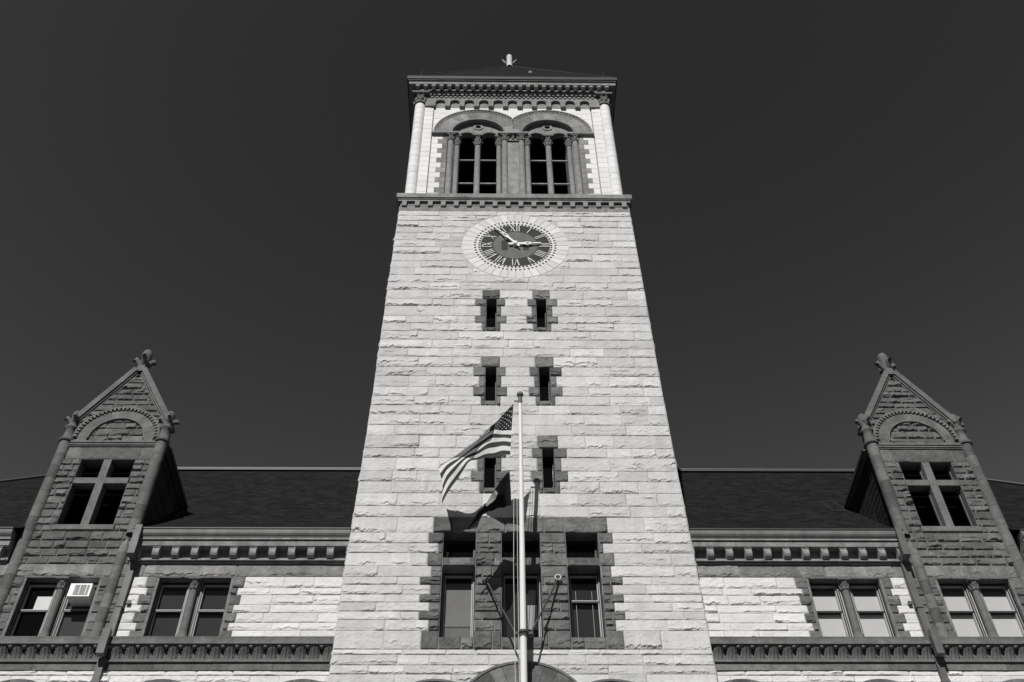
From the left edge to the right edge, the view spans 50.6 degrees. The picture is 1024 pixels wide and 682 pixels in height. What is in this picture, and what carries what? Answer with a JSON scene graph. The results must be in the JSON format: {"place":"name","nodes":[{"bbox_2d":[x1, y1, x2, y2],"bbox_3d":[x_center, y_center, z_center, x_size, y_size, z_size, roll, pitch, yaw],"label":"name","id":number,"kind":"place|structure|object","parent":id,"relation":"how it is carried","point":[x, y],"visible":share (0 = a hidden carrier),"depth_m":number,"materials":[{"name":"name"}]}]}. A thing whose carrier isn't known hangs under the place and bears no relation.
{"place":"outdoors","nodes":[
{"label":"outdoors","id":0,"kind":"place"},
{"bbox_2d":[0,54,1023,681],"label":"city hall","id":1,"kind":"structure","parent":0,"point":[896,554],"depth_m":35.03,"materials":[{"name":"grey stone"}]},
{"bbox_2d":[8,583,57,635],"bbox_3d":[-14.344,8.178,32.436,0.960,2.150,0.175,0,-49,-1],"label":"sash window","id":2,"kind":"structure","parent":1,"relation":"in","point":[42,605],"depth_m":32.68,"materials":[{"name":"paint"}]},
{"bbox_2d":[52,583,97,635],"bbox_3d":[-13.039,8.185,32.457,0.970,2.150,0.175,0,-49,-1],"label":"sash window","id":3,"kind":"structure","parent":1,"relation":"in","point":[73,622],"depth_m":32.35,"materials":[{"name":"glass"}]},
{"bbox_2d":[67,583,95,605],"bbox_3d":[-12.990,7.666,32.688,0.650,0.460,0.534,0,-49,-1],"label":"air conditioner","id":4,"kind":"object","parent":1,"relation":"attached to","point":[80,594],"visible":0.98,"depth_m":32.53,"materials":[{"name":"paint"}]},
{"bbox_2d":[145,583,189,635],"bbox_3d":[-10.319,8.198,32.500,0.950,2.150,0.175,0,-49,-1],"label":"sash window","id":5,"kind":"structure","parent":1,"relation":"in","point":[171,599],"depth_m":32.58,"materials":[{"name":"glass"}]},
{"bbox_2d":[190,583,229,635],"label":"sash window","id":6,"kind":"structure","parent":1,"relation":"in","point":[208,617],"depth_m":32.60,"materials":[{"name":"glass"}]},
{"bbox_2d":[440,574,474,636],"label":"window","id":7,"kind":"structure","parent":1,"relation":"in","point":[448,629],"depth_m":32.48,"materials":[{"name":"paint"}]},
{"bbox_2d":[444,541,474,557],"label":"window","id":8,"kind":"structure","parent":1,"relation":"in","point":[467,543],"depth_m":34.32,"materials":[{"name":"paint"}]},
{"bbox_2d":[484,457,495,487],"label":"slit window","id":9,"kind":"structure","parent":1,"relation":"in","point":[495,457],"depth_m":36.78,"materials":[{"name":"paint"}]},
{"bbox_2d":[486,375,495,400],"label":"slit window","id":10,"kind":"structure","parent":1,"relation":"in","point":[487,376],"depth_m":40.09,"materials":[{"name":"paint"}]},
{"bbox_2d":[487,307,495,326],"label":"slit window","id":11,"kind":"structure","parent":1,"relation":"in","point":[488,308],"depth_m":43.20,"materials":[{"name":"paint"}]},
{"bbox_2d":[502,541,538,557],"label":"window","id":12,"kind":"structure","parent":1,"relation":"in","point":[504,543],"depth_m":34.37,"materials":[{"name":"paint"}]},
{"bbox_2d":[481,391,561,681],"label":"flagpole","id":13,"kind":"object","parent":1,"relation":"attached to","point":[523,633],"visible":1,"depth_m":31.89,"materials":[{"name":"white metal"}]},
{"bbox_2d":[438,405,512,502],"bbox_3d":[-1.163,3.568,34.551,2.658,3.430,0.510,-17,-51,14],"label":"national flag","id":14,"kind":"object","parent":13,"relation":"attached to","point":[493,440],"visible":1,"depth_m":34.69,"materials":[{"name":"multicoloured fabric"}]},
{"bbox_2d":[468,471,510,529],"bbox_3d":[-0.665,4.878,33.131,1.268,2.180,0.682,15,-51,-13],"label":"black flag","id":15,"kind":"object","parent":13,"relation":"hanging from","point":[500,496],"visible":1,"depth_m":33.21,"materials":[{"name":"black fabric"}]},
{"bbox_2d":[502,574,541,636],"bbox_3d":[0.288,8.065,32.493,1.160,2.510,0.190,0,-49,-1],"label":"window","id":16,"kind":"structure","parent":1,"relation":"in","point":[532,611],"depth_m":32.66,"materials":[{"name":"paint"}]},
{"bbox_2d":[536,307,545,326],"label":"slit window","id":17,"kind":"structure","parent":1,"relation":"in","point":[537,308],"depth_m":43.22,"materials":[{"name":"paint"}]},
{"bbox_2d":[539,375,549,400],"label":"slit window","id":18,"kind":"structure","parent":1,"relation":"in","point":[540,376],"depth_m":40.16,"materials":[{"name":"paint"}]},
{"bbox_2d":[542,457,553,487],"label":"slit window","id":19,"kind":"structure","parent":1,"relation":"in","point":[543,458],"depth_m":36.98,"materials":[{"name":"paint"}]},
{"bbox_2d":[566,541,596,557],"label":"window","id":20,"kind":"structure","parent":1,"relation":"in","point":[568,543],"depth_m":34.41,"materials":[{"name":"paint"}]},
{"bbox_2d":[568,574,603,636],"bbox_3d":[2.203,8.074,32.524,0.970,2.510,0.190,0,-49,-1],"label":"window","id":21,"kind":"structure","parent":1,"relation":"in","point":[576,604],"depth_m":32.64,"materials":[{"name":"paint"}]},
{"bbox_2d":[810,583,850,636],"bbox_3d":[9.598,8.298,32.818,0.950,2.150,0.187,0,-49,-1],"label":"sash window","id":22,"kind":"structure","parent":1,"relation":"in","point":[829,608],"depth_m":32.88,"materials":[{"name":"glass"}]},
{"bbox_2d":[849,584,893,636],"bbox_3d":[10.888,8.304,32.839,0.950,2.150,0.187,0,-49,-1],"label":"sash window","id":23,"kind":"structure","parent":1,"relation":"in","point":[870,610],"depth_m":32.90,"materials":[{"name":"glass"}]},
{"bbox_2d":[939,584,985,636],"bbox_3d":[13.607,8.317,32.881,0.970,2.150,0.187,0,-49,-1],"label":"sash window","id":24,"kind":"structure","parent":1,"relation":"in","point":[964,617],"depth_m":32.94,"materials":[{"name":"glass"}]},
{"bbox_2d":[979,584,1023,636],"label":"sash window","id":25,"kind":"structure","parent":1,"relation":"in","point":[1002,610],"depth_m":32.98,"materials":[{"name":"glass"}]},
{"bbox_2d":[0,0,1023,482],"label":"sky","id":26,"kind":"structure","parent":0,"point":[819,189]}
]}

